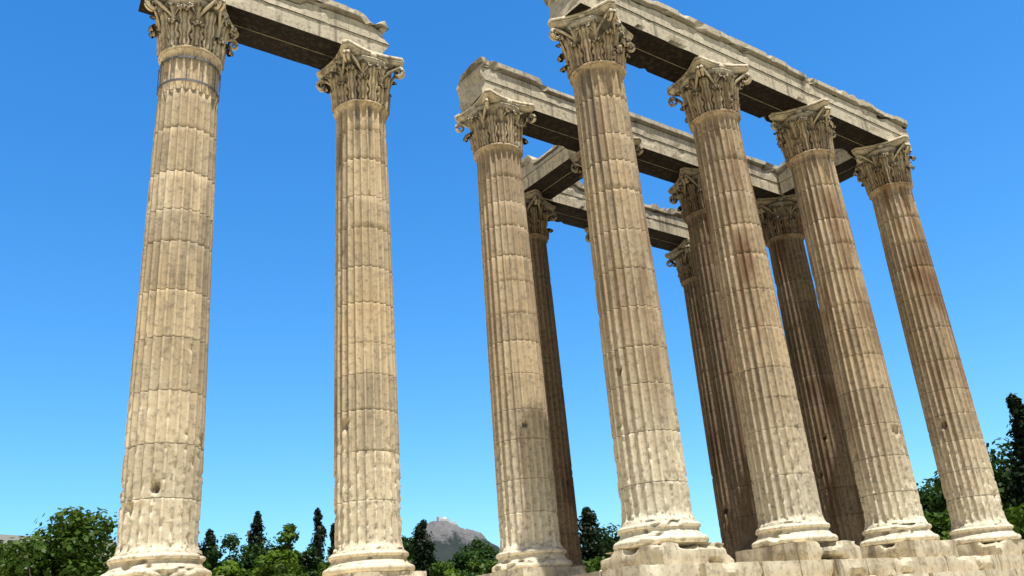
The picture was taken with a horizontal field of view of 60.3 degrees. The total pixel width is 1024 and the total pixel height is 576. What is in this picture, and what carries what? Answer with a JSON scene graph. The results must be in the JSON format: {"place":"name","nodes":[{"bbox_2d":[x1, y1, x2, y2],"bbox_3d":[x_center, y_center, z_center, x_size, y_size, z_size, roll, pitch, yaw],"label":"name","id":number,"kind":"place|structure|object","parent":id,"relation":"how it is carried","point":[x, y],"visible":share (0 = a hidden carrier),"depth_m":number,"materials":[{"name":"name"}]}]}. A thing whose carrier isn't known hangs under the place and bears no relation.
{"place":"outdoors","nodes":[
{"label":"outdoors","id":0,"kind":"place"},
{"bbox_2d":[0,534,114,568],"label":"hill","id":1,"kind":"structure","parent":0,"point":[5,538],"depth_m":187.09,"materials":[{"name":"grey"}]},
{"bbox_2d":[0,540,106,551],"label":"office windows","id":2,"kind":"structure","parent":1,"relation":"attached to","point":[25,543],"depth_m":186.58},
{"bbox_2d":[101,0,238,575],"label":"column","id":3,"kind":"structure","parent":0,"point":[159,514],"depth_m":23.07,"materials":[{"name":"stone"}]},
{"bbox_2d":[156,55,220,103],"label":"iron bands","id":4,"kind":"object","parent":3,"relation":"attached to","point":[186,78],"visible":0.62,"depth_m":25.83,"materials":[{"name":"grey"}]},
{"bbox_2d":[138,0,388,69],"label":"architrave","id":5,"kind":"object","parent":3,"relation":"on","point":[313,33],"visible":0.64,"depth_m":29.15,"materials":[{"name":"stone"}]},
{"bbox_2d":[341,571,426,575],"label":"plinth","id":6,"kind":"structure","parent":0,"point":[400,573],"depth_m":23.54,"materials":[{"name":"stone"}]},
{"bbox_2d":[316,39,414,575],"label":"column","id":7,"kind":"structure","parent":6,"relation":"on","point":[357,80],"depth_m":26.43,"materials":[{"name":"stone"}]},
{"bbox_2d":[426,521,499,562],"bbox_3d":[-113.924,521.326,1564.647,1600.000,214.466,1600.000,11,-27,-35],"label":"hill","id":8,"kind":"structure","parent":0,"point":[449,539],"depth_m":1552.55,"materials":[{"name":"grey stone"}]},
{"bbox_2d":[437,517,455,523],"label":"hilltop building","id":9,"kind":"structure","parent":8,"relation":"on","point":[443,519],"depth_m":1599.64,"materials":[{"name":"white"}]},
{"bbox_2d":[0,0,1023,562],"label":"sky","id":10,"kind":"structure","parent":0,"point":[79,78],"materials":[{"name":"blue"}]},
{"bbox_2d":[478,566,585,575],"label":"plinth","id":11,"kind":"structure","parent":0,"point":[553,571],"depth_m":26.59,"materials":[{"name":"stone"}]},
{"bbox_2d":[454,88,572,572],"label":"column","id":12,"kind":"structure","parent":11,"relation":"on","point":[494,122],"depth_m":29.72,"materials":[{"name":"stone"}]},
{"bbox_2d":[572,571,601,575],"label":"stylobate","id":13,"kind":"object","parent":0,"point":[597,573],"visible":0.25,"depth_m":21.86,"materials":[{"name":"stone"}]},
{"label":"ground","id":14,"kind":"structure","parent":0,"visible":0},
{"bbox_2d":[0,506,118,575],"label":"tree","id":15,"kind":"object","parent":14,"relation":"on","point":[71,548],"visible":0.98,"depth_m":61.07,"materials":[{"name":"green plant"}]},
{"bbox_2d":[202,560,211,568],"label":"tree","id":16,"kind":"object","parent":14,"relation":"on","point":[207,564],"visible":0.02,"depth_m":76.63,"materials":[{"name":"green plant"}]},
{"bbox_2d":[198,528,219,572],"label":"tree","id":17,"kind":"object","parent":14,"relation":"on","point":[210,539],"visible":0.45,"depth_m":86.89,"materials":[{"name":"green plant"}]},
{"bbox_2d":[203,533,253,571],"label":"tree","id":18,"kind":"object","parent":14,"relation":"on","point":[231,542],"visible":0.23,"depth_m":84.98,"materials":[{"name":"green plant"}]},
{"bbox_2d":[211,560,245,575],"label":"bush","id":19,"kind":"object","parent":14,"relation":"on","point":[229,567],"visible":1,"depth_m":66.77,"materials":[{"name":"green plant"}]},
{"bbox_2d":[218,551,258,575],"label":"tree","id":20,"kind":"object","parent":14,"relation":"on","point":[249,559],"visible":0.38,"depth_m":73.29,"materials":[{"name":"green plant"}]},
{"bbox_2d":[245,510,271,549],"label":"tree","id":21,"kind":"object","parent":14,"relation":"on","point":[256,534],"visible":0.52,"depth_m":85.76,"materials":[{"name":"green plant"}]},
{"bbox_2d":[240,540,283,564],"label":"tree","id":22,"kind":"object","parent":14,"relation":"on","point":[259,551],"visible":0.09,"depth_m":83.00,"materials":[{"name":"green plant"}]},
{"bbox_2d":[245,549,302,575],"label":"tree","id":23,"kind":"object","parent":14,"relation":"on","point":[266,563],"visible":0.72,"depth_m":63.69,"materials":[{"name":"green plant"}]},
{"bbox_2d":[257,523,301,559],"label":"tree","id":24,"kind":"object","parent":14,"relation":"on","point":[288,536],"visible":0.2,"depth_m":82.33,"materials":[{"name":"green plant"}]},
{"bbox_2d":[272,560,308,575],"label":"bush","id":25,"kind":"object","parent":14,"relation":"on","point":[280,566],"visible":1,"depth_m":57.77,"materials":[{"name":"green plant"}]},
{"bbox_2d":[290,545,321,575],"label":"tree","id":26,"kind":"object","parent":14,"relation":"on","point":[308,564],"visible":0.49,"depth_m":79.48,"materials":[{"name":"green plant"}]},
{"bbox_2d":[307,507,327,562],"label":"tree","id":27,"kind":"object","parent":14,"relation":"on","point":[320,529],"visible":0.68,"depth_m":90.71,"materials":[{"name":"green plant"}]},
{"bbox_2d":[317,560,330,575],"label":"bush","id":28,"kind":"object","parent":14,"relation":"on","point":[322,566],"visible":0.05,"depth_m":78.46,"materials":[{"name":"green plant"}]},
{"bbox_2d":[324,523,334,562],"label":"tree","id":29,"kind":"object","parent":14,"relation":"on","point":[332,539],"visible":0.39,"depth_m":93.74,"materials":[{"name":"green plant"}]},
{"bbox_2d":[402,541,418,568],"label":"tree","id":30,"kind":"object","parent":14,"relation":"on","point":[408,547],"visible":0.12,"depth_m":87.52,"materials":[{"name":"green plant"}]},
{"bbox_2d":[401,535,437,563],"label":"tree","id":31,"kind":"object","parent":14,"relation":"on","point":[403,538],"visible":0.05,"depth_m":93.71,"materials":[{"name":"green plant"}]},
{"bbox_2d":[411,519,438,575],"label":"tree","id":32,"kind":"object","parent":14,"relation":"on","point":[423,547],"visible":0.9,"depth_m":81.02,"materials":[{"name":"green plant"}]},
{"bbox_2d":[427,560,464,575],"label":"bush","id":33,"kind":"object","parent":14,"relation":"on","point":[439,568],"visible":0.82,"depth_m":62.25,"materials":[{"name":"green plant"}]},
{"bbox_2d":[443,569,458,575],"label":"bush","id":34,"kind":"object","parent":14,"relation":"on","point":[450,572],"visible":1,"depth_m":52.57,"materials":[{"name":"green plant"}]},
{"bbox_2d":[448,549,491,575],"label":"tree","id":35,"kind":"object","parent":14,"relation":"on","point":[459,563],"visible":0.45,"depth_m":70.99,"materials":[{"name":"green plant"}]},
{"bbox_2d":[455,538,494,560],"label":"tree","id":36,"kind":"object","parent":14,"relation":"on","point":[476,543],"visible":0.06,"depth_m":91.38,"materials":[{"name":"green plant"}]},
{"bbox_2d":[467,560,497,575],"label":"bush","id":37,"kind":"object","parent":14,"relation":"on","point":[478,568],"visible":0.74,"depth_m":66.83,"materials":[{"name":"green plant"}]},
{"bbox_2d":[467,545,498,562],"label":"tree","id":38,"kind":"object","parent":14,"relation":"on","point":[483,551],"visible":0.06,"depth_m":76.59,"materials":[{"name":"green plant"}]},
{"bbox_2d":[581,555,606,572],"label":"bush","id":39,"kind":"object","parent":14,"relation":"on","point":[592,565],"visible":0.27,"depth_m":61.63,"materials":[{"name":"green plant"}]},
{"bbox_2d":[577,507,613,563],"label":"tree","id":40,"kind":"object","parent":14,"relation":"on","point":[589,535],"visible":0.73,"depth_m":66.95,"materials":[{"name":"green plant"}]},
{"bbox_2d":[591,523,619,557],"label":"tree","id":41,"kind":"object","parent":14,"relation":"on","point":[615,539],"visible":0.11,"depth_m":71.77,"materials":[{"name":"green plant"}]},
{"bbox_2d":[916,476,949,524],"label":"tree","id":42,"kind":"object","parent":14,"relation":"on","point":[925,507],"visible":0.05,"depth_m":53.18,"materials":[{"name":"green plant"}]},
{"bbox_2d":[923,509,950,539],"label":"bush","id":43,"kind":"object","parent":14,"relation":"on","point":[937,529],"visible":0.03,"depth_m":42.75,"materials":[{"name":"green plant"}]},
{"bbox_2d":[919,437,1020,524],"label":"tree","id":44,"kind":"object","parent":14,"relation":"on","point":[938,499],"visible":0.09,"depth_m":49.97,"materials":[{"name":"green plant"}]},
{"bbox_2d":[939,503,1023,539],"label":"tree","id":45,"kind":"object","parent":14,"relation":"on","point":[1015,520],"visible":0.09,"depth_m":37.17,"materials":[{"name":"green plant"}]},
{"bbox_2d":[999,455,1023,515],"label":"tree","id":46,"kind":"object","parent":14,"relation":"on","point":[1011,503],"visible":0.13,"depth_m":46.97,"materials":[{"name":"green plant"}]},
{"bbox_2d":[999,392,1023,513],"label":"tree","id":47,"kind":"object","parent":14,"relation":"on","point":[1015,407],"visible":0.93,"depth_m":44.83,"materials":[{"name":"green plant"}]},
{"bbox_3d":[5.243,10.023,30.807,2.627,0.556,2.414,11,-27,-35],"label":"plinth","id":48,"kind":"object","parent":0,"visible":0},
{"bbox_2d":[570,137,643,178],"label":"column","id":49,"kind":"structure","parent":48,"relation":"on","point":[575,158],"depth_m":37.18,"materials":[{"name":"stone"}]},
{"bbox_2d":[521,145,580,199],"bbox_3d":[2.201,-5.605,39.520,1.980,1.508,3.862,11,-27,-35],"label":"architrave","id":50,"kind":"object","parent":49,"relation":"on","point":[550,174],"visible":0.64,"depth_m":39.39,"materials":[{"name":"stone"}]},
{"bbox_2d":[456,56,784,203],"bbox_3d":[6.158,-6.130,39.035,19.526,1.508,1.982,11,-27,-35],"label":"architrave row","id":51,"kind":"object","parent":49,"relation":"on","point":[668,153],"visible":0.48,"depth_m":35.79,"materials":[{"name":"stone"}]},
{"bbox_3d":[1.973,11.985,35.050,2.650,0.559,2.464,11,-27,-35],"label":"plinth","id":52,"kind":"object","parent":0,"visible":0},
{"bbox_2d":[524,189,586,572],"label":"column","id":53,"kind":"structure","parent":52,"relation":"on","point":[539,210],"depth_m":37.60,"materials":[{"name":"stone"}]},
{"bbox_3d":[9.879,10.929,34.073,2.474,0.556,2.386,11,-27,-35],"label":"plinth","id":54,"kind":"object","parent":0,"visible":0},
{"bbox_2d":[667,167,758,562],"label":"column","id":55,"kind":"structure","parent":54,"relation":"on","point":[685,190],"depth_m":36.70,"materials":[{"name":"stone"}]},
{"bbox_3d":[6.574,12.883,38.288,2.573,0.558,2.555,11,-27,-35],"label":"plinth","id":56,"kind":"object","parent":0,"visible":0},
{"bbox_2d":[584,227,589,241],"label":"column","id":57,"kind":"structure","parent":56,"relation":"on","point":[586,229],"depth_m":44.21,"materials":[{"name":"stone"}]},
{"bbox_2d":[524,181,688,250],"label":"architrave row","id":58,"kind":"object","parent":57,"relation":"on","point":[668,229],"visible":0.34,"depth_m":45.27,"materials":[{"name":"stone"}]},
{"bbox_3d":[14.504,11.834,37.328,2.489,0.558,2.437,11,-27,-35],"label":"plinth","id":59,"kind":"object","parent":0,"visible":0},
{"bbox_2d":[756,194,864,545],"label":"column","id":60,"kind":"structure","parent":59,"relation":"on","point":[818,400],"depth_m":39.87,"materials":[{"name":"stone"}]},
{"bbox_2d":[776,149,858,194],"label":"architrave","id":61,"kind":"object","parent":60,"relation":"on","point":[845,162],"visible":0.2,"depth_m":41.20,"materials":[{"name":"stone"}]},
{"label":"plinth","id":62,"kind":"object","parent":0,"visible":0},
{"bbox_2d":[665,238,738,559],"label":"column","id":63,"kind":"structure","parent":62,"relation":"on","point":[680,255],"depth_m":44.36,"materials":[{"name":"stone"}]},
{"bbox_3d":[-40.319,11.245,17.493,69.828,1.596,40.048,11,-27,-35],"label":"foundation wall","id":64,"kind":"object","parent":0,"visible":0},
{"bbox_3d":[12.350,9.243,26.401,2.110,0.459,1.206,11,-27,-35],"label":"step","id":65,"kind":"object","parent":64,"relation":"on","visible":0},
{"bbox_2d":[881,573,928,575],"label":"stone block","id":66,"kind":"structure","parent":65,"relation":"on","point":[919,574],"depth_m":26.12,"materials":[{"name":"stone"}]},
{"bbox_3d":[14.066,9.582,27.620,2.124,0.459,1.213,11,-27,-35],"label":"step","id":67,"kind":"object","parent":64,"relation":"on","visible":0},
{"bbox_2d":[928,571,953,575],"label":"stone block","id":68,"kind":"structure","parent":67,"relation":"on","point":[950,573],"depth_m":27.05,"materials":[{"name":"stone"}]},
{"bbox_2d":[952,570,985,575],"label":"stone block","id":69,"kind":"structure","parent":67,"relation":"on","point":[972,573],"depth_m":28.05,"materials":[{"name":"stone"}]},
{"bbox_3d":[-40.186,10.237,17.768,70.038,0.444,39.288,11,-27,-35],"label":"step","id":70,"kind":"object","parent":64,"relation":"on","visible":0},
{"bbox_2d":[984,569,1016,575],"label":"stone block","id":71,"kind":"structure","parent":70,"relation":"on","point":[1005,572],"depth_m":29.16,"materials":[{"name":"stone"}]},
{"bbox_3d":[16.811,10.118,29.551,1.552,0.459,1.201,11,-27,-35],"label":"step","id":72,"kind":"object","parent":64,"relation":"on","visible":0},
{"bbox_2d":[1015,568,1023,575],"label":"stone block","id":73,"kind":"structure","parent":72,"relation":"on","point":[1019,571],"depth_m":29.84,"materials":[{"name":"stone"}]},
{"bbox_3d":[-40.174,9.925,18.208,70.458,0.444,38.868,11,-27,-35],"label":"step","id":74,"kind":"object","parent":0,"visible":0},
{"bbox_2d":[601,563,699,575],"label":"stone block","id":75,"kind":"object","parent":74,"relation":"on","point":[687,569],"visible":1,"depth_m":21.07,"materials":[{"name":"stone"}]},
{"bbox_2d":[699,561,761,575],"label":"stone block","id":76,"kind":"object","parent":74,"relation":"on","point":[753,568],"visible":0.73,"depth_m":22.44,"materials":[{"name":"stone"}]},
{"bbox_2d":[759,560,801,575],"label":"stone block","id":77,"kind":"object","parent":74,"relation":"on","point":[781,568],"visible":0.48,"depth_m":23.47,"materials":[{"name":"stone"}]},
{"bbox_2d":[799,559,833,575],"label":"stone block","id":78,"kind":"object","parent":74,"relation":"on","point":[823,567],"visible":0.55,"depth_m":24.34,"materials":[{"name":"stone"}]},
{"bbox_2d":[832,558,868,575],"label":"stone block","id":79,"kind":"object","parent":74,"relation":"on","point":[850,567],"visible":0.4,"depth_m":25.30,"materials":[{"name":"stone"}]},
{"bbox_2d":[866,558,895,575],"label":"stone block","id":80,"kind":"object","parent":74,"relation":"on","point":[880,566],"visible":0.34,"depth_m":26.08,"materials":[{"name":"stone"}]},
{"bbox_2d":[893,557,921,573],"bbox_3d":[11.659,8.724,27.469,1.358,0.511,1.507,11,-27,-35],"label":"stone block","id":81,"kind":"object","parent":74,"relation":"on","point":[907,565],"visible":0.34,"depth_m":26.98,"materials":[{"name":"stone"}]},
{"bbox_2d":[918,556,948,572],"bbox_3d":[12.857,8.960,28.315,1.603,0.511,1.517,11,-27,-35],"label":"stone block","id":82,"kind":"object","parent":74,"relation":"on","point":[930,564],"visible":0.3,"depth_m":27.74,"materials":[{"name":"stone"}]},
{"bbox_2d":[944,556,978,571],"bbox_3d":[14.273,9.234,29.304,1.903,0.512,1.514,11,-27,-35],"label":"stone block","id":83,"kind":"object","parent":74,"relation":"on","point":[960,563],"visible":0.36,"depth_m":28.72,"materials":[{"name":"stone"}]},
{"bbox_2d":[973,555,997,569],"bbox_3d":[15.570,9.490,30.224,1.301,0.511,1.523,11,-27,-35],"label":"stone block","id":84,"kind":"object","parent":74,"relation":"on","point":[986,562],"visible":0.25,"depth_m":29.72,"materials":[{"name":"stone"}]},
{"bbox_2d":[995,554,1023,568],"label":"stone block","id":85,"kind":"object","parent":74,"relation":"on","point":[1009,561],"visible":0.3,"depth_m":30.57,"materials":[{"name":"stone"}]},
{"bbox_3d":[-40.048,9.521,18.510,70.878,0.496,38.048,11,-27,-35],"label":"stylobate","id":86,"kind":"object","parent":74,"relation":"on","visible":0},
{"bbox_2d":[600,542,733,570],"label":"plinth","id":87,"kind":"structure","parent":86,"relation":"on","point":[676,553],"depth_m":22.47,"materials":[{"name":"stone"}]},
{"bbox_2d":[548,0,708,550],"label":"column","id":88,"kind":"structure","parent":87,"relation":"on","point":[594,44],"depth_m":25.44,"materials":[{"name":"stone"}]},
{"bbox_2d":[735,540,861,561],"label":"plinth","id":89,"kind":"structure","parent":86,"relation":"on","point":[827,550],"depth_m":25.85,"materials":[{"name":"stone"}]},
{"bbox_2d":[667,56,837,548],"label":"column","id":90,"kind":"structure","parent":89,"relation":"on","point":[783,483],"depth_m":28.76,"materials":[{"name":"stone"}]},
{"bbox_2d":[860,540,958,557],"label":"plinth","id":91,"kind":"structure","parent":86,"relation":"on","point":[921,548],"depth_m":28.87,"materials":[{"name":"stone"}]},
{"bbox_2d":[768,98,939,546],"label":"column","id":92,"kind":"structure","parent":91,"relation":"on","point":[889,497],"depth_m":32.05,"materials":[{"name":"stone"}]},
{"bbox_2d":[543,0,911,156],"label":"architrave","id":93,"kind":"object","parent":92,"relation":"on","point":[670,43],"visible":0.62,"depth_m":33.45,"materials":[{"name":"stone"}]},
{"bbox_2d":[956,539,1023,555],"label":"plinth","id":94,"kind":"structure","parent":86,"relation":"on","point":[1007,546],"depth_m":32.06,"materials":[{"name":"stone"}]},
{"bbox_2d":[851,135,1020,544],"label":"column","id":95,"kind":"structure","parent":94,"relation":"on","point":[970,490],"depth_m":35.36,"materials":[{"name":"stone"}]}
]}

